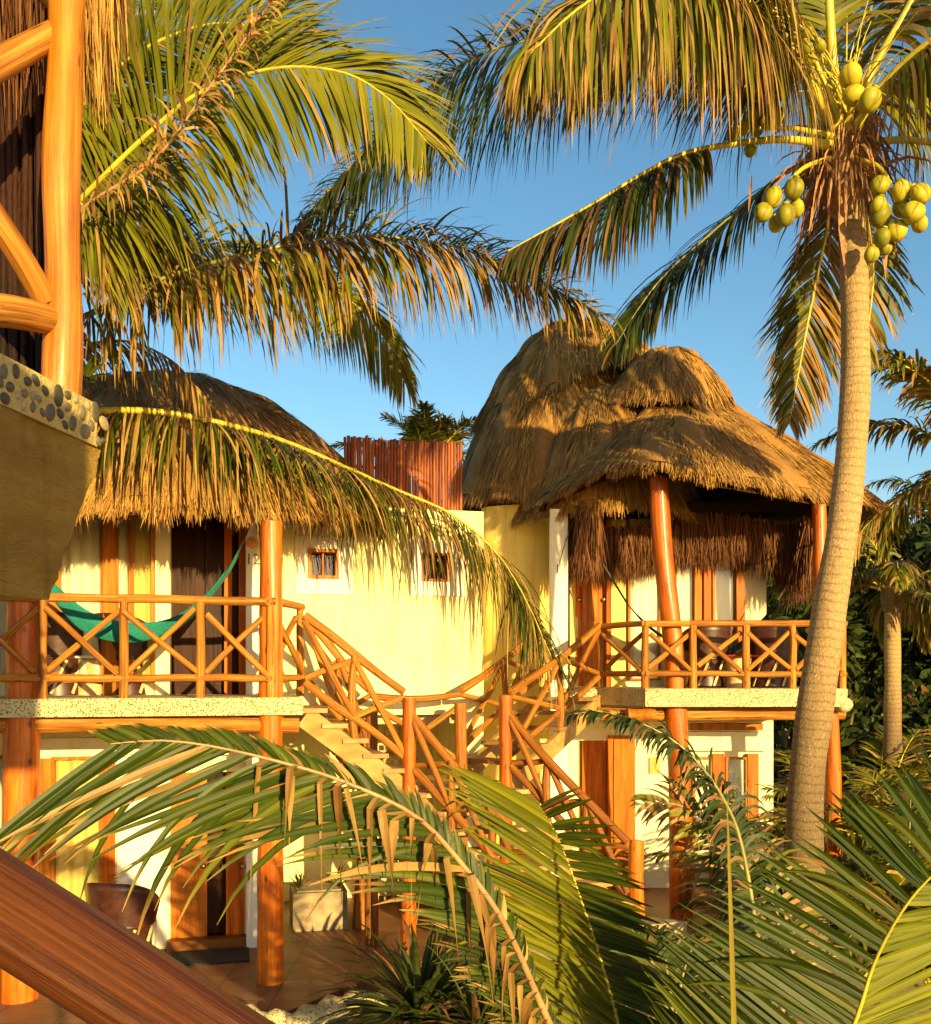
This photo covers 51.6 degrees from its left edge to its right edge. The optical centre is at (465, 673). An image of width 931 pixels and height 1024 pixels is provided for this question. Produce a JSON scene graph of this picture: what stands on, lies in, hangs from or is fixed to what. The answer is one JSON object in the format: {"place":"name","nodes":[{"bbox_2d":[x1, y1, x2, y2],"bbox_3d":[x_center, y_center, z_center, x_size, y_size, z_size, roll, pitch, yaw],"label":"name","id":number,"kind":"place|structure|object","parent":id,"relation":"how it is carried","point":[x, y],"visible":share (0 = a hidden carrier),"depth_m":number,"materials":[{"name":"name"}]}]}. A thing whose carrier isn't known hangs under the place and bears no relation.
{"place":"outdoors","nodes":[
{"label":"outdoors","id":0,"kind":"place"},
{"bbox_2d":[0,893,450,1023],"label":"patio","id":1,"kind":"structure","parent":0,"point":[312,965],"depth_m":9.94,"materials":[{"name":"tile"}]},
{"bbox_2d":[86,883,159,945],"bbox_3d":[-3.646,2.605,10.275,0.759,0.890,0.709,0,0,0],"label":"barrel chair","id":2,"kind":"object","parent":1,"relation":"on","point":[108,899],"visible":0.52,"depth_m":10.00,"materials":[{"name":"leather"}]},
{"bbox_2d":[172,947,249,965],"bbox_3d":[-2.739,3.039,10.356,0.810,0.018,0.500,0,0,-14],"label":"doormat","id":3,"kind":"object","parent":1,"relation":"on","point":[211,956],"visible":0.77,"depth_m":10.33,"materials":[{"name":"black rubber"}]},
{"bbox_2d":[290,881,347,931],"bbox_3d":[-1.798,2.815,11.745,0.645,0.470,0.600,0,0,-14],"label":"stone planter","id":4,"kind":"object","parent":1,"relation":"on","point":[330,912],"visible":0.83,"depth_m":11.47,"materials":[{"name":"beige stone"}]},
{"bbox_2d":[284,870,310,887],"bbox_3d":[-2.027,2.474,11.621,0.412,0.224,0.392,0,0,40],"label":"potted plant","id":5,"kind":"object","parent":4,"relation":"on","point":[299,883],"visible":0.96,"depth_m":11.66,"materials":[{"name":"green plant"}]},
{"bbox_2d":[320,865,349,885],"bbox_3d":[-1.589,2.437,11.807,0.454,0.296,0.380,0,0,35],"label":"potted plant","id":6,"kind":"object","parent":4,"relation":"on","point":[333,874],"visible":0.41,"depth_m":11.78,"materials":[{"name":"green plant"}]},
{"bbox_2d":[81,0,930,529],"label":"sky","id":7,"kind":"structure","parent":0,"point":[459,376],"materials":[{"name":"blue"}]},
{"bbox_2d":[207,804,929,1023],"bbox_3d":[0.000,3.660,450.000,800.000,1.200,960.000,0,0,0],"label":"ground","id":8,"kind":"structure","parent":0,"point":[353,1020],"depth_m":9.51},
{"bbox_2d":[0,0,142,599],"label":"log cabana","id":9,"kind":"object","parent":8,"relation":"on","point":[51,58],"visible":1,"depth_m":4.13,"materials":[{"name":"brown wood"}]},
{"bbox_2d":[83,356,107,384],"bbox_3d":[-1.710,-1.380,4.356,0.173,0.108,0.146,0,0,-31],"label":"potted plant","id":10,"kind":"object","parent":9,"relation":"attached to","point":[89,370],"visible":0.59,"depth_m":4.34,"materials":[{"name":"green plant"}]},
{"bbox_2d":[0,848,274,1023],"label":"log handrail","id":11,"kind":"object","parent":8,"relation":"on","point":[74,954],"visible":1,"depth_m":1.22,"materials":[{"name":"brown wood"}]},
{"bbox_2d":[0,368,482,1004],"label":"thatched house","id":12,"kind":"structure","parent":8,"relation":"on","point":[236,652],"depth_m":10.54,"materials":[{"name":"yellow paint"}]},
{"bbox_2d":[0,755,1,846],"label":"window","id":13,"kind":"structure","parent":12,"relation":"in","point":[0,755],"depth_m":10.22,"materials":[{"name":"yellow glass"}]},
{"bbox_2d":[0,601,50,673],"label":"window","id":14,"kind":"structure","parent":12,"relation":"in","point":[2,603],"depth_m":10.26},
{"bbox_2d":[47,612,83,695],"bbox_3d":[-4.462,-0.215,10.525,0.759,0.890,0.710,0,0,0],"label":"barrel chair","id":15,"kind":"object","parent":12,"relation":"on","point":[61,640],"visible":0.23,"depth_m":10.27,"materials":[{"name":"leather"}]},
{"bbox_2d":[51,756,102,902],"bbox_3d":[-4.188,1.725,10.409,0.521,1.679,0.127,0,0,-14],"label":"window","id":16,"kind":"structure","parent":12,"relation":"in","point":[71,877],"depth_m":10.41,"materials":[{"name":"orange glass"}]},
{"bbox_2d":[60,517,102,674],"bbox_3d":[-4.150,-0.848,10.419,0.478,1.877,0.127,0,0,-14],"label":"window","id":17,"kind":"structure","parent":12,"relation":"in","point":[81,567],"depth_m":10.44,"materials":[{"name":"fabric"}]},
{"bbox_2d":[74,655,101,694],"bbox_3d":[-4.127,0.015,10.600,0.500,0.430,0.500,0,0,0],"label":"round table","id":18,"kind":"object","parent":12,"relation":"on","point":[89,688],"visible":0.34,"depth_m":10.44,"materials":[{"name":"wicker"}]},
{"bbox_2d":[94,613,147,694],"bbox_3d":[-3.806,-0.215,10.725,0.759,0.890,0.710,0,0,0],"label":"barrel chair","id":19,"kind":"object","parent":12,"relation":"on","point":[137,650],"visible":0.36,"depth_m":10.49,"materials":[{"name":"leather"}]},
{"bbox_2d":[116,515,131,673],"bbox_3d":[-3.730,-0.859,10.524,0.176,1.901,0.127,0,0,-14],"label":"window","id":20,"kind":"structure","parent":12,"relation":"in","point":[123,534],"depth_m":10.50,"materials":[{"name":"wood"}]},
{"bbox_2d":[130,515,154,674],"bbox_3d":[-3.540,-0.863,10.572,0.249,1.908,0.127,0,0,-14],"label":"window","id":21,"kind":"structure","parent":12,"relation":"in","point":[143,538],"depth_m":10.57,"materials":[{"name":"yellow glass"}]},
{"bbox_2d":[51,527,248,642],"bbox_3d":[-3.158,-1.009,9.774,2.434,1.406,0.791,0,0,-36],"label":"hammock","id":22,"kind":"object","parent":12,"relation":"hanging from","point":[81,618],"visible":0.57,"depth_m":9.68,"materials":[{"name":"teal fabric"}]},
{"bbox_2d":[171,514,204,693],"bbox_3d":[-3.154,-0.833,10.953,0.363,2.192,0.080,0,0,-14],"label":"door","id":23,"kind":"structure","parent":12,"relation":"in","point":[187,543],"depth_m":10.91,"materials":[{"name":"brown wood"}]},
{"bbox_2d":[171,773,206,937],"bbox_3d":[-3.100,2.089,10.806,0.399,1.994,0.145,0,0,0],"label":"door","id":24,"kind":"structure","parent":12,"relation":"in","point":[193,923],"depth_m":10.76,"materials":[{"name":"orange wood"}]},
{"bbox_2d":[208,772,224,935],"bbox_3d":[-2.831,2.125,10.987,0.219,2.020,0.131,0,0,0],"label":"door","id":25,"kind":"structure","parent":12,"relation":"in","point":[216,885],"depth_m":10.96,"materials":[{"name":"brown wood"}]},
{"bbox_2d":[205,516,238,693],"bbox_3d":[-2.738,-0.836,10.977,0.434,2.200,0.136,0,0,-14],"label":"door","id":26,"kind":"structure","parent":12,"relation":"in","point":[214,530],"depth_m":10.95,"materials":[{"name":"brown wood"}]},
{"bbox_2d":[226,772,245,934],"bbox_3d":[-2.600,2.111,10.913,0.235,2.007,0.131,0,0,0],"label":"door","id":27,"kind":"structure","parent":12,"relation":"in","point":[235,872],"depth_m":10.88,"materials":[{"name":"red wood"}]},
{"bbox_2d":[295,536,352,594],"bbox_3d":[-1.657,-1.249,11.209,0.663,0.659,0.290,0,0,-14],"label":"window","id":28,"kind":"structure","parent":12,"relation":"in","point":[315,570],"depth_m":11.10,"materials":[{"name":"white paint"}]},
{"bbox_2d":[343,435,462,510],"bbox_3d":[-0.768,-2.431,11.913,1.490,0.967,0.121,0,0,-14],"label":"reed fence","id":29,"kind":"object","parent":12,"relation":"on","point":[431,466],"visible":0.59,"depth_m":11.91,"materials":[{"name":"red wood"}]},
{"bbox_2d":[410,539,464,596],"bbox_3d":[-0.356,-1.255,11.534,0.672,0.659,0.290,0,0,-14],"label":"window","id":30,"kind":"structure","parent":12,"relation":"in","point":[418,579],"depth_m":11.42,"materials":[{"name":"white paint"}]},
{"bbox_2d":[246,989,401,1023],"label":"rocks","id":31,"kind":"structure","parent":8,"relation":"on","point":[307,1013],"depth_m":8.62,"materials":[{"name":"beige stone"}]},
{"bbox_2d":[80,0,625,722],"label":"coconut palm","id":32,"kind":"object","parent":8,"relation":"on","point":[130,266],"visible":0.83,"depth_m":7.58,"materials":[{"name":"green plant"}]},
{"bbox_2d":[330,400,475,461],"bbox_3d":[-0.895,-1.154,21.034,3.442,9.147,3.406,0,0,34],"label":"coconut palm","id":33,"kind":"object","parent":8,"relation":"on","point":[427,426],"visible":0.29,"depth_m":20.17,"materials":[{"name":"green plant"}]},
{"bbox_2d":[306,910,500,1023],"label":"strap leaf plant","id":34,"kind":"object","parent":8,"relation":"on","point":[409,993],"visible":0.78,"depth_m":8.54,"materials":[{"name":"green plant"}]},
{"bbox_2d":[0,706,930,1023],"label":"young coconut palm","id":35,"kind":"object","parent":8,"relation":"on","point":[548,910],"visible":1,"depth_m":3.06,"materials":[{"name":"green plant"}]},
{"bbox_2d":[385,941,553,1023],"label":"strap leaf plant","id":36,"kind":"object","parent":8,"relation":"on","point":[469,1002],"visible":0.62,"depth_m":8.14,"materials":[{"name":"green plant"}]},
{"bbox_2d":[300,612,721,1008],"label":"wooden staircase","id":37,"kind":"structure","parent":8,"relation":"on","point":[351,745],"depth_m":9.99,"materials":[{"name":"brown wood"}]},
{"bbox_2d":[280,0,930,1020],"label":"coconut palm","id":38,"kind":"object","parent":8,"relation":"on","point":[758,58],"visible":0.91,"depth_m":8.05,"materials":[{"name":"green plant"}]},
{"bbox_2d":[579,917,749,1023],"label":"palm shrub","id":39,"kind":"object","parent":8,"relation":"on","point":[669,954],"visible":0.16,"depth_m":8.28,"materials":[{"name":"green plant"}]},
{"bbox_2d":[462,317,892,919],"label":"thatched house","id":40,"kind":"structure","parent":8,"relation":"on","point":[676,491],"depth_m":13.20,"materials":[{"name":"beige paint"}]},
{"bbox_2d":[575,576,581,686],"bbox_3d":[1.585,-1.062,13.785,0.165,2.516,0.129,0,0,0],"label":"door","id":41,"kind":"structure","parent":40,"relation":"in","point":[578,591],"depth_m":13.77,"materials":[{"name":"orange wood"}]},
{"bbox_2d":[582,520,605,686],"bbox_3d":[1.836,-1.058,13.725,0.340,2.505,0.129,0,0,0],"label":"door","id":42,"kind":"structure","parent":40,"relation":"in","point":[593,601],"depth_m":13.74,"materials":[{"name":"orange wood"}]},
{"bbox_2d":[582,740,606,855],"bbox_3d":[1.841,2.029,13.739,0.352,2.163,0.082,0,0,0],"label":"door","id":43,"kind":"structure","parent":40,"relation":"in","point":[594,752],"depth_m":13.73,"materials":[{"name":"orange wood"}]},
{"bbox_2d":[627,518,660,679],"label":"wall","id":44,"kind":"structure","parent":40,"relation":"in","point":[642,598],"depth_m":13.66,"materials":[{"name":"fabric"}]},
{"bbox_2d":[674,519,693,632],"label":"window","id":45,"kind":"structure","parent":40,"relation":"in","point":[685,585],"depth_m":13.66,"materials":[{"name":"fabric"}]},
{"bbox_2d":[692,757,711,879],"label":"window","id":46,"kind":"structure","parent":40,"relation":"in","point":[704,760],"depth_m":13.66,"materials":[{"name":"wood"}]},
{"bbox_2d":[682,627,731,687],"bbox_3d":[3.221,-0.243,12.976,0.721,0.845,0.674,0,0,0],"label":"barrel chair","id":47,"kind":"object","parent":40,"relation":"on","point":[717,636],"visible":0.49,"depth_m":12.73,"materials":[{"name":"leather"}]},
{"bbox_2d":[602,543,812,654],"bbox_3d":[2.969,-1.337,12.893,3.197,2.276,0.816,0,0,11],"label":"hammock","id":48,"kind":"object","parent":40,"relation":"hanging from","point":[735,649],"visible":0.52,"depth_m":12.89,"materials":[{"name":"fabric"}]},
{"bbox_2d":[711,555,734,670],"bbox_3d":[3.660,-1.117,13.656,0.326,2.416,0.082,0,0,0],"label":"window","id":49,"kind":"structure","parent":40,"relation":"in","point":[722,583],"depth_m":13.66,"materials":[{"name":"fabric"}]},
{"bbox_2d":[725,757,746,880],"bbox_3d":[3.835,2.054,13.656,0.314,1.751,0.082,0,0,0],"label":"window","id":50,"kind":"structure","parent":40,"relation":"in","point":[735,767],"depth_m":13.66,"materials":[{"name":"wood"}]},
{"bbox_2d":[719,655,758,687],"bbox_3d":[3.596,-0.035,12.700,0.520,0.430,0.520,0,0,0],"label":"round table","id":51,"kind":"object","parent":40,"relation":"on","point":[733,682],"visible":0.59,"depth_m":12.57,"materials":[{"name":"wicker"}]},
{"bbox_2d":[750,626,799,687],"bbox_3d":[4.128,-0.243,12.976,0.717,0.845,0.674,0,0,0],"label":"barrel chair","id":52,"kind":"object","parent":40,"relation":"on","point":[768,637],"visible":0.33,"depth_m":12.73,"materials":[{"name":"leather"}]},
{"bbox_2d":[644,818,909,948],"bbox_3d":[3.872,2.405,11.050,3.310,1.339,2.975,0,0,-42],"label":"palm shrub","id":53,"kind":"object","parent":8,"relation":"on","point":[699,901],"visible":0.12,"depth_m":11.04,"materials":[{"name":"green plant"}]},
{"bbox_2d":[679,851,930,976],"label":"palm shrub","id":54,"kind":"object","parent":8,"relation":"on","point":[898,878],"visible":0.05,"depth_m":9.20,"materials":[{"name":"green plant"}]},
{"bbox_2d":[766,572,866,812],"bbox_3d":[6.897,0.071,21.037,3.480,6.692,3.138,0,0,-41],"label":"broadleaf tree","id":55,"kind":"object","parent":8,"relation":"on","point":[854,646],"visible":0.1,"depth_m":20.31,"materials":[{"name":"green plant"}]},
{"bbox_2d":[773,654,884,781],"bbox_3d":[7.256,1.196,21.894,5.135,4.955,4.759,0,0,0],"label":"leafy bush","id":56,"kind":"object","parent":8,"relation":"on","point":[778,725],"visible":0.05,"depth_m":21.30,"materials":[{"name":"green plant"}]},
{"bbox_2d":[732,777,930,911],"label":"palm shrub","id":57,"kind":"object","parent":8,"relation":"on","point":[903,820],"visible":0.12,"depth_m":11.90,"materials":[{"name":"green plant"}]},
{"bbox_2d":[743,761,930,893],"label":"palm shrub","id":58,"kind":"object","parent":8,"relation":"on","point":[849,832],"visible":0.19,"depth_m":12.86,"materials":[{"name":"green plant"}]},
{"bbox_2d":[750,749,930,843],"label":"palm shrub","id":59,"kind":"object","parent":8,"relation":"on","point":[866,794],"visible":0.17,"depth_m":13.75,"materials":[{"name":"green plant"}]},
{"bbox_2d":[766,524,930,774],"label":"coconut palm","id":60,"kind":"object","parent":8,"relation":"on","point":[898,602],"visible":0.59,"depth_m":16.39,"materials":[{"name":"green plant"}]},
{"bbox_2d":[773,647,925,773],"bbox_3d":[10.809,0.838,26.840,7.040,5.522,3.725,0,0,0],"label":"leafy bush","id":61,"kind":"object","parent":8,"relation":"on","point":[902,682],"visible":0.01,"depth_m":26.55,"materials":[{"name":"green plant"}]},
{"bbox_2d":[773,675,930,836],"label":"leafy bush","id":62,"kind":"object","parent":8,"relation":"on","point":[851,735],"visible":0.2,"depth_m":17.83,"materials":[{"name":"green plant"}]},
{"bbox_2d":[773,724,930,847],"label":"palm shrub","id":63,"kind":"object","parent":8,"relation":"on","point":[915,765],"visible":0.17,"depth_m":16.33,"materials":[{"name":"green plant"}]},
{"bbox_2d":[806,347,930,569],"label":"coconut palm","id":64,"kind":"object","parent":8,"relation":"on","point":[916,371],"visible":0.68,"depth_m":13.43,"materials":[{"name":"green plant"}]},
{"bbox_2d":[825,871,930,1010],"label":"palm shrub","id":65,"kind":"object","parent":8,"relation":"on","point":[885,922],"visible":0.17,"depth_m":8.52,"materials":[{"name":"green plant"}]},
{"bbox_2d":[847,499,930,696],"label":"broadleaf tree","id":66,"kind":"object","parent":8,"relation":"on","point":[911,652],"visible":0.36,"depth_m":21.44,"materials":[{"name":"green plant"}]},
{"bbox_2d":[847,515,930,711],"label":"broadleaf tree","id":67,"kind":"object","parent":8,"relation":"on","point":[860,616],"visible":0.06,"depth_m":22.30,"materials":[{"name":"green plant"}]},
{"bbox_2d":[857,532,921,710],"bbox_3d":[9.935,-0.403,24.500,3.842,7.646,4.340,0,0,13],"label":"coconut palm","id":68,"kind":"object","parent":8,"relation":"on","point":[864,601],"visible":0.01,"depth_m":22.68,"materials":[{"name":"green plant"}]},
{"bbox_2d":[854,667,930,798],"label":"leafy bush","id":69,"kind":"object","parent":8,"relation":"on","point":[916,683],"visible":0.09,"depth_m":19.82,"materials":[{"name":"green plant"}]},
{"bbox_2d":[866,470,930,534],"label":"coconut palm","id":70,"kind":"object","parent":8,"relation":"on","point":[895,483],"visible":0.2,"depth_m":26.44,"materials":[{"name":"green plant"}]},
{"bbox_2d":[901,685,930,782],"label":"leafy bush","id":71,"kind":"object","parent":8,"relation":"on","point":[922,710],"visible":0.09,"depth_m":19.19,"materials":[{"name":"green plant"}]},
{"bbox_2d":[903,657,930,713],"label":"leafy bush","id":72,"kind":"object","parent":8,"relation":"on","point":[907,669],"visible":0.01,"depth_m":23.85,"materials":[{"name":"green plant"}]},
{"bbox_2d":[577,888,785,938],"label":"path","id":73,"kind":"structure","parent":0,"point":[657,899],"depth_m":12.65,"materials":[{"name":"tile"}]},
{"bbox_2d":[741,799,921,886],"bbox_3d":[5.178,2.357,13.092,3.781,1.431,3.109,0,0,30],"label":"palm shrub","id":74,"kind":"object","parent":73,"relation":"on","point":[782,834],"visible":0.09,"depth_m":13.14,"materials":[{"name":"green plant"}]}
]}

